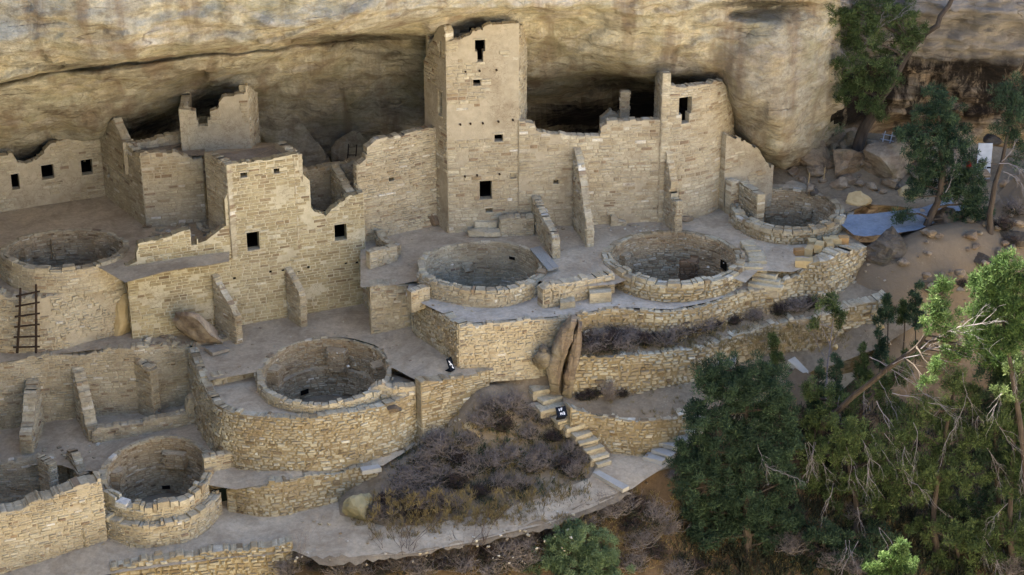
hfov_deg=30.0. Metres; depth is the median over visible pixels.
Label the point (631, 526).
bare shrub
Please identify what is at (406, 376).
annex floor
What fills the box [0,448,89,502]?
sunken room walls
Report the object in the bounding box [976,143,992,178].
door panel
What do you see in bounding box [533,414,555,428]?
bare shrub
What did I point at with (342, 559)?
path verge
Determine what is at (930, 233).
rubble stone
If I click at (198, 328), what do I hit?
boulder
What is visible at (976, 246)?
rubble stone
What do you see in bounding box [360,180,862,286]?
plaza
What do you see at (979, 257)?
rock ledge
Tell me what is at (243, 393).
kiva apron
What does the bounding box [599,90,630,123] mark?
masonry pier
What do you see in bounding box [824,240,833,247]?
cut stone block
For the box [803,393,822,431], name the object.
fir sapling
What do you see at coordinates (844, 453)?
juniper tree
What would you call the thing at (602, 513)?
bare shrub
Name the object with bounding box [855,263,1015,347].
gravel
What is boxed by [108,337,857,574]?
terrain
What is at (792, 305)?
bare shrub
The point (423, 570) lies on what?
bare shrub
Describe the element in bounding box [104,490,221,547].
kiva skirt wall
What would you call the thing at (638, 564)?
bare shrub
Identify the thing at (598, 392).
bare shrub
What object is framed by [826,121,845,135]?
mountain shrub
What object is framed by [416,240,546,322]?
kiva
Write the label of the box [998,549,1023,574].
bare shrub
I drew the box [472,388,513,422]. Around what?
bare shrub
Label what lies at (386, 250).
curved low wall
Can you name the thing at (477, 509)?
grass
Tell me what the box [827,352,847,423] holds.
fir sapling
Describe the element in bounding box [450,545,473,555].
bare shrub
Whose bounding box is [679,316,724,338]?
bare shrub
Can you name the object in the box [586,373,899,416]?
grass
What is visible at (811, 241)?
cut stone block
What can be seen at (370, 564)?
bare shrub
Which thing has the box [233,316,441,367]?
gravel
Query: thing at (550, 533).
bare shrub
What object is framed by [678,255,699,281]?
masonry block
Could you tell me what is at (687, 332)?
bare shrub
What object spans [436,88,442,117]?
window
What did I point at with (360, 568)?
bare shrub
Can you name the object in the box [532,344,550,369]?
boulder
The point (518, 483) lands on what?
bare shrub
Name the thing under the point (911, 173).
rubble stone
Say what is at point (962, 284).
bare shrub
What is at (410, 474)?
bare shrub
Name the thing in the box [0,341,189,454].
buttressed terrace wall
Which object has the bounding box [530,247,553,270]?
wooden plank
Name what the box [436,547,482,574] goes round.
bare shrub
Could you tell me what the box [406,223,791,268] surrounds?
gravel
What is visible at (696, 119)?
round tower
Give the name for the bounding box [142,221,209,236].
gravel
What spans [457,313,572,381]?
retaining wall
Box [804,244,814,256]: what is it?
cut stone block
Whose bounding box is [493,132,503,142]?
window
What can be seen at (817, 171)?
rubble stone
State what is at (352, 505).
boulder
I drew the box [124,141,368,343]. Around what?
masonry house
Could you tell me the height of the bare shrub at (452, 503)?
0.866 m
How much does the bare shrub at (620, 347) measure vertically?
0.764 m
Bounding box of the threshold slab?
[593,470,628,492]
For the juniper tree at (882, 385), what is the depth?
64.73 m
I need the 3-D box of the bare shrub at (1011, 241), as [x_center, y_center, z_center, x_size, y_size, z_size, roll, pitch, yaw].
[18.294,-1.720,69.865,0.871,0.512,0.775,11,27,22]
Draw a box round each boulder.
[113,293,130,335]
[172,312,222,344]
[342,493,372,520]
[386,405,401,412]
[427,213,438,226]
[462,422,479,436]
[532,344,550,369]
[545,315,576,393]
[561,319,581,397]
[799,140,829,167]
[825,127,857,146]
[832,149,863,178]
[846,191,871,206]
[863,141,912,179]
[865,226,907,266]
[897,185,920,198]
[933,207,955,223]
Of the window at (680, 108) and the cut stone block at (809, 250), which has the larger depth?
the window at (680, 108)
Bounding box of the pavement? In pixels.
[842,198,961,235]
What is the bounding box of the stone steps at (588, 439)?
[528,385,610,467]
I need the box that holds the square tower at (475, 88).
[423,20,527,232]
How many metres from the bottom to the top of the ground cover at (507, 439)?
2.106 m
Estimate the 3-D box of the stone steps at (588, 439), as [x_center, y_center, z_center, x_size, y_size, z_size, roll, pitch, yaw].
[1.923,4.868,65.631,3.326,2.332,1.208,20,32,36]
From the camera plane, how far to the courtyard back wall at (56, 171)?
71.42 m
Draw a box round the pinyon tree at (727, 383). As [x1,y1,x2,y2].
[662,349,807,558]
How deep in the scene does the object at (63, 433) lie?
66.33 m
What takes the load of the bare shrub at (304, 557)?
on the canyon slope at (949, 249)
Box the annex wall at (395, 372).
[391,368,401,374]
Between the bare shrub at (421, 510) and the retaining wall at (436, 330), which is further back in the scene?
the retaining wall at (436, 330)
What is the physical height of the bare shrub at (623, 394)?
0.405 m
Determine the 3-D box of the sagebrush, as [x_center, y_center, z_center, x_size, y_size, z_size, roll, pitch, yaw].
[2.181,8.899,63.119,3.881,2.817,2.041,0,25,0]
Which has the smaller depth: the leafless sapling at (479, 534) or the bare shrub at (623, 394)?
the leafless sapling at (479, 534)
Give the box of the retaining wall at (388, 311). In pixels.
[368,279,411,333]
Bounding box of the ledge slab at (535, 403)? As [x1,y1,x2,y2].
[528,402,557,420]
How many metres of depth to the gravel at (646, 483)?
65.44 m
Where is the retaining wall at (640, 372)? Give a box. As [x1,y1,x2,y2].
[566,290,887,396]
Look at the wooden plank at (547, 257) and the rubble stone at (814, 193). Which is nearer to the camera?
the wooden plank at (547, 257)
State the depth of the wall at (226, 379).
65.72 m
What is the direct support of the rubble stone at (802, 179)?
on the talus
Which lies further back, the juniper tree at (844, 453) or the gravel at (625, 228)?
the gravel at (625, 228)
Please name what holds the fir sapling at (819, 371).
on the canyon slope at (949, 249)
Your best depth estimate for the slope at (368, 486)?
65.04 m
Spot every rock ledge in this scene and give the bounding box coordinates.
[921,280,953,293]
[973,252,996,269]
[999,230,1023,246]
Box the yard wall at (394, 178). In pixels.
[353,125,436,241]
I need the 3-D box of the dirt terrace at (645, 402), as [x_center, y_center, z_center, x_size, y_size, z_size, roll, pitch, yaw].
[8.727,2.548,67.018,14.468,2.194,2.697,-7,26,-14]
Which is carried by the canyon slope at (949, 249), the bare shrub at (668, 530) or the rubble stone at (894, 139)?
the bare shrub at (668, 530)
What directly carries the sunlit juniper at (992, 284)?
on the canyon slope at (949, 249)
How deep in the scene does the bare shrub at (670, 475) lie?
65.16 m
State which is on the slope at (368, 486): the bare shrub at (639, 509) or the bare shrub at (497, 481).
the bare shrub at (497, 481)
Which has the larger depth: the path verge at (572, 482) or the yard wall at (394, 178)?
the yard wall at (394, 178)
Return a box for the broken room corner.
[724,178,764,221]
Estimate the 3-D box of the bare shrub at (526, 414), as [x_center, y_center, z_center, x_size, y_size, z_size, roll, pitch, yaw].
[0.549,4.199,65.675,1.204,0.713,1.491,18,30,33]
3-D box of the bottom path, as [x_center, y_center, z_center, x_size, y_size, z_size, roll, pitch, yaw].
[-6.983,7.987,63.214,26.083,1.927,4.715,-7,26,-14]
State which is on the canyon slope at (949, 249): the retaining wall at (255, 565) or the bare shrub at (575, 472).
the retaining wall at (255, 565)
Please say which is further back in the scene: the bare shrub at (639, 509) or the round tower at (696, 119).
the round tower at (696, 119)
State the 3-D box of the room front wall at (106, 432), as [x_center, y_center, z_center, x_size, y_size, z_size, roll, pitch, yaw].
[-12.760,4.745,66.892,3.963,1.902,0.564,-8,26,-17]
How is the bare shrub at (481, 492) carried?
on the slope at (368, 486)
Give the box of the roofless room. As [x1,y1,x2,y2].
[303,154,361,211]
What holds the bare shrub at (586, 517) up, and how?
on the canyon slope at (949, 249)
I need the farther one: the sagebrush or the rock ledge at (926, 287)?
the rock ledge at (926, 287)
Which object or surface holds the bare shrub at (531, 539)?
on the canyon slope at (949, 249)
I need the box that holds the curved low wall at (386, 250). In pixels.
[366,229,401,268]
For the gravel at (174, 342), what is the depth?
67.79 m
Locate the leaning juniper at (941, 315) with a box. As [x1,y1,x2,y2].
[814,273,1007,499]
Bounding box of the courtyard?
[0,196,228,281]
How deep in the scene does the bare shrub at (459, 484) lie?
64.14 m
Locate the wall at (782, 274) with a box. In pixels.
[775,270,797,277]
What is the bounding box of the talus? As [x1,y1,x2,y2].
[773,133,1023,213]
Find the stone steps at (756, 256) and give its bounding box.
[740,239,766,276]
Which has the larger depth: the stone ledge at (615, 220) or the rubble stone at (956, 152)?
the rubble stone at (956, 152)
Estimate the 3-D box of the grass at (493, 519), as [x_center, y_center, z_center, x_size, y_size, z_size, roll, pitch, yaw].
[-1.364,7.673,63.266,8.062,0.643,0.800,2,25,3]
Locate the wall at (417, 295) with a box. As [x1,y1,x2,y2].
[407,284,429,312]
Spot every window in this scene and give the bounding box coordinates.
[9,171,20,190]
[34,154,55,180]
[79,157,93,176]
[239,170,248,179]
[245,229,260,252]
[272,166,280,174]
[323,210,347,242]
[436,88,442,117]
[469,27,486,48]
[472,78,481,87]
[475,40,483,63]
[478,179,492,200]
[484,206,493,213]
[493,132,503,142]
[509,171,517,179]
[678,94,693,111]
[679,106,689,125]
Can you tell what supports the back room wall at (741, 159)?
on the plaza
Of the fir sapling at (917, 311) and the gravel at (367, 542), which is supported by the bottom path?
the gravel at (367, 542)
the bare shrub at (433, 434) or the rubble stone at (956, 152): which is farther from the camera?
the rubble stone at (956, 152)
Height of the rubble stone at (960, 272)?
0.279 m
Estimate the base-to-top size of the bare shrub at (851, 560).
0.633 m
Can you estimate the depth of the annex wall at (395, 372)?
67.56 m
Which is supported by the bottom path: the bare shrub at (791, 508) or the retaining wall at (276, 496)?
the retaining wall at (276, 496)
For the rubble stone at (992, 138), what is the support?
on the talus
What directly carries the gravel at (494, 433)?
on the slope at (368, 486)
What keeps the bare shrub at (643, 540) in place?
on the canyon slope at (949, 249)
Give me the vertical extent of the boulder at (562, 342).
2.906 m
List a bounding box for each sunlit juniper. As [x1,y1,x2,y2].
[859,535,919,574]
[960,246,1023,494]
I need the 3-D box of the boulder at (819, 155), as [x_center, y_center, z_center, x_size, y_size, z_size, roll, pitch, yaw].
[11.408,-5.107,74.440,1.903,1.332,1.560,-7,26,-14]
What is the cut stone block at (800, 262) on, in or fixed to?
on the plaza
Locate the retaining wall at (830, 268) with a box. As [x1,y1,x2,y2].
[801,242,866,301]
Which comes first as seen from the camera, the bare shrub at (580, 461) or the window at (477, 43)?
the bare shrub at (580, 461)
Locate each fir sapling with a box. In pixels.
[767,332,785,379]
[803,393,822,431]
[811,357,826,408]
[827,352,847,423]
[851,340,873,401]
[870,323,889,408]
[871,292,899,358]
[895,297,912,349]
[902,279,928,367]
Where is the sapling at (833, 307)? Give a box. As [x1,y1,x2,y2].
[800,282,848,398]
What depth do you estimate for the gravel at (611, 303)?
66.01 m
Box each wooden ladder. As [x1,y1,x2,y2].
[13,284,39,352]
[347,144,356,157]
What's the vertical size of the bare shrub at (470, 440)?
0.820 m
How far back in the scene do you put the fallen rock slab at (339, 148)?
73.43 m
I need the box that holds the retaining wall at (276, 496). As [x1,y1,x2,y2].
[226,459,378,516]
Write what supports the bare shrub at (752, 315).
on the terrace at (856, 290)
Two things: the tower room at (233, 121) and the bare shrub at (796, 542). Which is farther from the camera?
the tower room at (233, 121)
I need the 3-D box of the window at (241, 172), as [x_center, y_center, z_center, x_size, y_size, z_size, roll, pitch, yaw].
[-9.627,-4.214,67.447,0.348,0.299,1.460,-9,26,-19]
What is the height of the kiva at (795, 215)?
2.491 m
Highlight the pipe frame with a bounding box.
[882,131,894,142]
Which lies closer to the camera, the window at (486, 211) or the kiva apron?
the kiva apron
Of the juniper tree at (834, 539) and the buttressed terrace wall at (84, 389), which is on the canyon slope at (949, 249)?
the juniper tree at (834, 539)
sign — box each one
[445,357,454,371]
[555,406,567,419]
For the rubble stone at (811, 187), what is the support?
on the talus
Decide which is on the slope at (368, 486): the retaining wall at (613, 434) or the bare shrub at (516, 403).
the bare shrub at (516, 403)
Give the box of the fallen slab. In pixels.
[360,464,381,474]
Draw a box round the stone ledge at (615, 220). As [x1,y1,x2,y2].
[609,214,626,225]
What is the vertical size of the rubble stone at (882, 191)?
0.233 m
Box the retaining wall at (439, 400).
[415,367,488,443]
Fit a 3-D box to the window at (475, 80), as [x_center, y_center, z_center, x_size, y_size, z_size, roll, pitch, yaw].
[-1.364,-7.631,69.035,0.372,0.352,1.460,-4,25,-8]
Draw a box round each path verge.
[311,491,630,565]
[373,477,582,525]
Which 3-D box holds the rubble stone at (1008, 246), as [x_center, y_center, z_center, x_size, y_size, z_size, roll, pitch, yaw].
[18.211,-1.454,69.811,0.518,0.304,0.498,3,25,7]
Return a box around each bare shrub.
[268,558,302,574]
[288,547,313,566]
[304,560,331,574]
[318,562,357,574]
[349,560,377,574]
[360,495,400,522]
[362,559,396,574]
[363,560,378,568]
[372,490,398,508]
[373,558,395,566]
[376,556,424,574]
[378,472,421,509]
[384,457,445,488]
[398,480,453,513]
[401,503,426,521]
[403,551,441,574]
[406,443,443,475]
[409,460,460,490]
[416,553,433,562]
[418,427,449,448]
[420,429,465,462]
[420,483,472,512]
[428,551,457,572]
[434,548,458,562]
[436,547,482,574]
[438,468,470,492]
[442,445,475,468]
[448,453,490,481]
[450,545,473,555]
[455,427,486,450]
[464,481,493,500]
[466,405,505,430]
[470,443,516,473]
[470,541,502,568]
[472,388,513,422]
[475,558,513,574]
[481,537,532,567]
[484,438,526,467]
[485,467,512,493]
[489,412,518,434]
[491,538,510,551]
[496,385,532,415]
[496,545,543,574]
[502,472,537,492]
[510,535,527,546]
[512,400,542,424]
[514,422,541,442]
[515,531,544,554]
[516,447,549,476]
[527,440,553,459]
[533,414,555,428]
[533,448,567,471]
[533,529,555,544]
[539,525,564,537]
[540,429,564,443]
[552,454,578,477]
[558,437,585,457]
[563,459,585,480]
[568,452,596,464]
[574,391,586,400]
[574,502,607,532]
[581,335,607,358]
[582,328,597,348]
[582,388,600,400]
[583,324,619,347]
[584,488,627,522]
[587,386,604,399]
[591,332,619,354]
[597,375,622,400]
[600,485,643,522]
[603,324,631,341]
[606,329,640,354]
[609,323,648,346]
[615,387,630,397]
[616,526,659,552]
[617,513,649,537]
[617,550,656,574]
[619,491,653,523]
[631,329,654,349]
[636,494,680,528]
[642,512,691,543]
[642,536,671,562]
[645,329,682,351]
[646,322,692,344]
[648,330,664,340]
[660,554,697,574]
[665,470,677,480]
[676,323,697,340]
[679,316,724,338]
[687,554,712,574]
[705,319,726,331]
[726,313,744,325]
[740,304,767,324]
[768,300,787,318]
[770,532,806,559]
[771,530,813,555]
[774,500,810,524]
[779,292,813,313]
[796,541,825,562]
[806,293,820,309]
[814,544,856,572]
[834,552,863,568]
[838,499,877,527]
[838,553,877,574]
[927,530,960,554]
[955,489,979,515]
[956,278,967,287]
[993,214,1017,231]
[998,196,1023,215]
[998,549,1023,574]
[1001,234,1020,248]
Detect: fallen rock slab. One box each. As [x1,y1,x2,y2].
[259,123,329,166]
[331,131,367,161]
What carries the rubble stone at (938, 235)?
on the canyon slope at (949, 249)
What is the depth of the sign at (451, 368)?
65.21 m
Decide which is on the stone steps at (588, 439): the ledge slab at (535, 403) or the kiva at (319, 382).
the ledge slab at (535, 403)
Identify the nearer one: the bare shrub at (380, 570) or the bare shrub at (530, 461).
the bare shrub at (380, 570)
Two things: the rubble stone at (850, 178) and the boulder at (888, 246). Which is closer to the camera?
the boulder at (888, 246)
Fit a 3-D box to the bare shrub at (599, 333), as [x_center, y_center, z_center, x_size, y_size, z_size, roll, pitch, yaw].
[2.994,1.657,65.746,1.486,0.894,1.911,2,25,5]
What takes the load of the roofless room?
on the room floor
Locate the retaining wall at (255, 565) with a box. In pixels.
[110,535,293,574]
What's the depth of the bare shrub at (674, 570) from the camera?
64.35 m
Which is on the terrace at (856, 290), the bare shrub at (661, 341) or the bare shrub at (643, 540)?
the bare shrub at (661, 341)
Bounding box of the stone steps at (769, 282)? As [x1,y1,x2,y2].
[748,271,783,298]
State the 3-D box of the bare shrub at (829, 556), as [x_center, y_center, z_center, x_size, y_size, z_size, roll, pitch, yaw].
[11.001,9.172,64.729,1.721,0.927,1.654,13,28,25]
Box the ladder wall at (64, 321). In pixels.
[0,282,126,353]
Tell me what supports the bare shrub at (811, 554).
on the canyon slope at (949, 249)
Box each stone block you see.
[682,216,693,221]
[793,247,804,255]
[795,257,812,267]
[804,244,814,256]
[807,238,816,244]
[814,240,823,252]
[823,237,841,245]
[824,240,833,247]
[838,235,848,248]
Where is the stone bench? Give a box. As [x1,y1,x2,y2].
[499,213,533,236]
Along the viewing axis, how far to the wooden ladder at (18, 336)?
66.33 m
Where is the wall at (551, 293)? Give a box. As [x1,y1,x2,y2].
[537,269,614,307]
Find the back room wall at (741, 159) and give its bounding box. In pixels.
[718,132,773,210]
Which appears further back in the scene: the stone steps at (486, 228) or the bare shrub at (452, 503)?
the stone steps at (486, 228)
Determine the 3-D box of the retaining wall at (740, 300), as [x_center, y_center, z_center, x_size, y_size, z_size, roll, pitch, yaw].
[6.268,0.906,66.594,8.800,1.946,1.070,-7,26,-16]
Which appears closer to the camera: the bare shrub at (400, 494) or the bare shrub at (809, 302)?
the bare shrub at (400, 494)
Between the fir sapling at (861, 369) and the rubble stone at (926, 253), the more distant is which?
the rubble stone at (926, 253)
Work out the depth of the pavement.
70.41 m
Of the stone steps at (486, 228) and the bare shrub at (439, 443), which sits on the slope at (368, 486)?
the bare shrub at (439, 443)
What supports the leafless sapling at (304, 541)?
on the canyon slope at (949, 249)
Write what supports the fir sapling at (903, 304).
on the canyon slope at (949, 249)
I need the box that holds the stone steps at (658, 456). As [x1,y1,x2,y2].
[642,415,707,465]
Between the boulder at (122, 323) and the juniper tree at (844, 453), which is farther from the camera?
the boulder at (122, 323)
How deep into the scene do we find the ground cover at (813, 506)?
65.48 m
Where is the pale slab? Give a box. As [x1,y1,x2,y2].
[788,357,808,372]
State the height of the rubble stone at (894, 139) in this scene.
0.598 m
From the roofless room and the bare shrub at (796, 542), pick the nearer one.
the bare shrub at (796, 542)
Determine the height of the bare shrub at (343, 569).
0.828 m
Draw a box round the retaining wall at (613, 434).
[565,402,702,455]
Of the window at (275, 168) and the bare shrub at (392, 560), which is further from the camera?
the window at (275, 168)
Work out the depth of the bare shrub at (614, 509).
63.99 m
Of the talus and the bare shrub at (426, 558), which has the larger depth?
the talus
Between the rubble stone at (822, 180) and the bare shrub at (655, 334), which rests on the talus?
the rubble stone at (822, 180)
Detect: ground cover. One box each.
[393,427,590,514]
[671,398,1023,574]
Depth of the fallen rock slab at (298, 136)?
74.19 m
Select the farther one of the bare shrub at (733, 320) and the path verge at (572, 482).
the bare shrub at (733, 320)
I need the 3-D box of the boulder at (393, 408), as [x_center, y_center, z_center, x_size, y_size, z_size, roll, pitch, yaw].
[-3.943,4.041,63.933,0.520,0.206,0.319,-2,25,-5]
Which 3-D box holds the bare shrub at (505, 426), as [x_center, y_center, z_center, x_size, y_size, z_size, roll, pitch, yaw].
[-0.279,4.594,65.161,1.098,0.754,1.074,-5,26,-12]
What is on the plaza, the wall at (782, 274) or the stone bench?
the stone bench
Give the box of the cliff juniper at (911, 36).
[823,0,953,151]
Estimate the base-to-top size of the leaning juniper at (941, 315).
9.510 m
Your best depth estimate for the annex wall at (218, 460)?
64.30 m
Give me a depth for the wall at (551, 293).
66.18 m
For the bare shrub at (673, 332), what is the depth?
65.94 m
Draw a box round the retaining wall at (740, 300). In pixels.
[574,269,804,340]
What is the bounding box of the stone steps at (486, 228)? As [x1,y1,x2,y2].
[468,220,500,236]
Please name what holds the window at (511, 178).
in the square tower at (475, 88)
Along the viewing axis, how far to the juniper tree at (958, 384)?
63.43 m
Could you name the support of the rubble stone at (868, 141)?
on the talus
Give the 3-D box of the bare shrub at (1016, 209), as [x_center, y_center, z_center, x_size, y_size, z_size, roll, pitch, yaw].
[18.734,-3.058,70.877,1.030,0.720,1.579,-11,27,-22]
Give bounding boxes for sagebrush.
[523,517,636,574]
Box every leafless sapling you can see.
[287,513,330,569]
[368,483,461,574]
[448,497,522,573]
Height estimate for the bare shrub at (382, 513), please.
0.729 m
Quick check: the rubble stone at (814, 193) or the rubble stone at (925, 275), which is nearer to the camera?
the rubble stone at (925, 275)
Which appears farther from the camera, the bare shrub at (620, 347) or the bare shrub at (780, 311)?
the bare shrub at (780, 311)
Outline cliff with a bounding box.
[0,0,1023,241]
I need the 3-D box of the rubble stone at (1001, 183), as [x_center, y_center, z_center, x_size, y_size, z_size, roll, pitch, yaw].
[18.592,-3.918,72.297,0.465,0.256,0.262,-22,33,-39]
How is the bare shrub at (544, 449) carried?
on the slope at (368, 486)
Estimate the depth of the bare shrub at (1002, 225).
70.05 m
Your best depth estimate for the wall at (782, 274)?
67.86 m
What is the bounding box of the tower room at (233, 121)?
[178,82,260,178]
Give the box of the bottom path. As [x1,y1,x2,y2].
[1,453,671,574]
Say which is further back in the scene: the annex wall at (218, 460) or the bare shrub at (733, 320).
the bare shrub at (733, 320)
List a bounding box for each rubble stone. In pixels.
[787,166,797,176]
[798,176,805,182]
[806,182,815,194]
[807,164,827,176]
[810,188,818,195]
[818,177,827,183]
[826,159,833,168]
[828,143,838,151]
[830,177,847,189]
[838,173,856,184]
[839,137,852,148]
[846,131,855,143]
[852,180,865,186]
[864,139,881,146]
[866,182,878,190]
[879,189,886,193]
[880,178,899,187]
[889,134,900,142]
[897,258,909,265]
[910,170,922,180]
[921,272,931,278]
[923,251,931,255]
[925,230,936,237]
[934,232,943,237]
[953,149,962,159]
[954,269,965,277]
[956,287,964,292]
[965,216,975,222]
[965,230,977,239]
[972,243,980,249]
[978,169,990,177]
[981,260,989,265]
[983,134,1002,144]
[998,179,1007,186]
[1001,240,1009,245]
[1005,244,1016,251]
[1013,220,1023,227]
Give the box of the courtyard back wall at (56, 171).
[0,139,105,211]
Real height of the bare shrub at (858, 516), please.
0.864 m
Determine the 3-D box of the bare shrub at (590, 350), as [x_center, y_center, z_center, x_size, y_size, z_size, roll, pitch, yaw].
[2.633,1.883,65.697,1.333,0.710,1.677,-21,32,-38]
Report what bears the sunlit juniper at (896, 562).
on the canyon slope at (949, 249)
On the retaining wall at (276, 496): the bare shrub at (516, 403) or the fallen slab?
the fallen slab
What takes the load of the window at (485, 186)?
in the square tower at (475, 88)
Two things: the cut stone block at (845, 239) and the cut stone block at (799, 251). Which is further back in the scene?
the cut stone block at (845, 239)
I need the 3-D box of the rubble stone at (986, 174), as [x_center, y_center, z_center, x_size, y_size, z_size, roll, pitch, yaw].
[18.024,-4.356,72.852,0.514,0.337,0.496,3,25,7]
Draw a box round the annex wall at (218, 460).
[201,450,233,489]
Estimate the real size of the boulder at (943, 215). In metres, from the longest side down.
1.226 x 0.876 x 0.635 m
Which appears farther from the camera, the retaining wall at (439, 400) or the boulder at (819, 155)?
the boulder at (819, 155)
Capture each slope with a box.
[283,173,1023,574]
[338,371,609,525]
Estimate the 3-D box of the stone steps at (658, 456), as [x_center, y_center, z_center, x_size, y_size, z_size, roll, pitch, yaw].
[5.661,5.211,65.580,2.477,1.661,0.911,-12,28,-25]
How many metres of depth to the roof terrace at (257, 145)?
69.92 m
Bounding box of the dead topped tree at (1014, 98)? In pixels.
[986,69,1023,234]
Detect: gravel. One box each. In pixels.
[42,442,99,458]
[101,511,574,565]
[139,333,227,347]
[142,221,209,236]
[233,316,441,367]
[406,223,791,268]
[413,414,586,510]
[432,301,748,314]
[557,224,670,230]
[629,416,927,573]
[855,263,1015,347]
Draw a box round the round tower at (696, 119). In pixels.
[653,70,734,221]
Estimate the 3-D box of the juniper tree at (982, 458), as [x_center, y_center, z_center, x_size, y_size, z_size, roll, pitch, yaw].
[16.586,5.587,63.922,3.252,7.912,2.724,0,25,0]
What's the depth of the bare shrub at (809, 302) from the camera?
67.82 m
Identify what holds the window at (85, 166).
in the courtyard back wall at (56, 171)
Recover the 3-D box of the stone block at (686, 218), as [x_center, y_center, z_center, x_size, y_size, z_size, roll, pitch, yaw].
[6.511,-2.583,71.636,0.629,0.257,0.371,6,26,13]
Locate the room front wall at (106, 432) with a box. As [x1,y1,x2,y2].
[91,391,194,443]
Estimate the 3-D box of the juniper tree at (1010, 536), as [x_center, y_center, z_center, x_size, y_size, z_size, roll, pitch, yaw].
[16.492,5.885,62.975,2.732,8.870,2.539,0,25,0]
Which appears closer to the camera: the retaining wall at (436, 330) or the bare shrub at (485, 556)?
the bare shrub at (485, 556)
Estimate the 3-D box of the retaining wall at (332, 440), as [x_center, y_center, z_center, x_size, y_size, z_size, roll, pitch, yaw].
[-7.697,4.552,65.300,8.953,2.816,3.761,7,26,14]
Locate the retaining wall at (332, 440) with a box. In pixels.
[188,346,417,472]
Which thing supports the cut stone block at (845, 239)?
on the plaza
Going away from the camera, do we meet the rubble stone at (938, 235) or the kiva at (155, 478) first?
the kiva at (155, 478)
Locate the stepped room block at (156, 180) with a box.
[100,116,206,226]
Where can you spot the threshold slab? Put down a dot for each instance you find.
(620, 486)
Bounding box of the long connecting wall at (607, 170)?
[518,117,682,258]
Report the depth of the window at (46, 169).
71.84 m
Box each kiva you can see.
[0,228,129,295]
[98,435,214,521]
[254,336,393,414]
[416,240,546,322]
[601,230,748,310]
[729,186,847,244]
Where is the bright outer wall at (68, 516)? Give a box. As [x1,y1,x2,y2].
[0,471,107,574]
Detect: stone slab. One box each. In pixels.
[204,344,229,355]
[560,296,574,309]
[589,287,611,303]
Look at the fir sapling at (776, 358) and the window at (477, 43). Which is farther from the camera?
the window at (477, 43)
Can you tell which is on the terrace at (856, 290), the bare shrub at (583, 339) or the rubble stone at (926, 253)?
the bare shrub at (583, 339)
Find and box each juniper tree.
[789,410,843,509]
[789,516,901,574]
[798,340,927,449]
[804,411,924,552]
[887,360,994,559]
[903,513,1023,574]
[951,357,1023,546]
[973,349,1023,561]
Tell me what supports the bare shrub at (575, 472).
on the slope at (368, 486)
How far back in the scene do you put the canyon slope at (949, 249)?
68.48 m
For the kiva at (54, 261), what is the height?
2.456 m
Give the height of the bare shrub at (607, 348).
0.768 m
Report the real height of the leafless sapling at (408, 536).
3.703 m
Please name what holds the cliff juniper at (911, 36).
on the talus
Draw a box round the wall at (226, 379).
[210,371,256,384]
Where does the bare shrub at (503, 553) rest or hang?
on the canyon slope at (949, 249)
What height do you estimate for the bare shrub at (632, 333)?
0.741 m
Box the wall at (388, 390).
[368,379,415,402]
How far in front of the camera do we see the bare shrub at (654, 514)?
64.33 m
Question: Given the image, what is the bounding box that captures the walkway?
[406,278,799,322]
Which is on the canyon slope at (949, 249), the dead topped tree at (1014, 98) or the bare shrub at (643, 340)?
the dead topped tree at (1014, 98)
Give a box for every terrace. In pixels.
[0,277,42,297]
[0,304,492,380]
[196,143,300,158]
[563,305,927,420]
[581,282,891,354]
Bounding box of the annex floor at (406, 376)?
[397,373,414,380]
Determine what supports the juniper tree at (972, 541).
on the canyon slope at (949, 249)
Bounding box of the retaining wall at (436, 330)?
[411,305,466,367]
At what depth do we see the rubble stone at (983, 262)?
68.77 m
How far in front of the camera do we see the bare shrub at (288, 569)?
62.33 m
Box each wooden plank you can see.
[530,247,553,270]
[535,246,558,268]
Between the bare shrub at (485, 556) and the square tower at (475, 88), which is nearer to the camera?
the bare shrub at (485, 556)
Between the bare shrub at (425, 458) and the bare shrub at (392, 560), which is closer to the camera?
the bare shrub at (392, 560)
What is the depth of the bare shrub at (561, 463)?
64.85 m
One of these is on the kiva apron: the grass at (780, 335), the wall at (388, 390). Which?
the wall at (388, 390)
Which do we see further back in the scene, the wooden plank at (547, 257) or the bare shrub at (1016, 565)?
the wooden plank at (547, 257)
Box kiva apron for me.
[211,374,413,414]
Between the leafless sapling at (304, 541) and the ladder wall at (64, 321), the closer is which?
the leafless sapling at (304, 541)
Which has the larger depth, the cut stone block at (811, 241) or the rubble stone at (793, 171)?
the rubble stone at (793, 171)
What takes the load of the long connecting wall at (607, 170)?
on the plaza
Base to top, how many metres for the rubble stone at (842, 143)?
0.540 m
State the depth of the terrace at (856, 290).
67.47 m
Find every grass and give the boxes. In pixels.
[286,545,470,566]
[350,511,591,526]
[364,485,1023,574]
[469,505,632,551]
[583,322,852,354]
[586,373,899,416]
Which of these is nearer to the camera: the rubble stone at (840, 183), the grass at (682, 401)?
the grass at (682, 401)
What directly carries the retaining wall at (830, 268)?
on the canyon slope at (949, 249)
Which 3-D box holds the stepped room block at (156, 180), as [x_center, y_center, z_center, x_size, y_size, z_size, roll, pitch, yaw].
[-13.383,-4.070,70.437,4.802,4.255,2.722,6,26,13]
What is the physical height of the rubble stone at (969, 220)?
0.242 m
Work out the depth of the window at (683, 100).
70.33 m

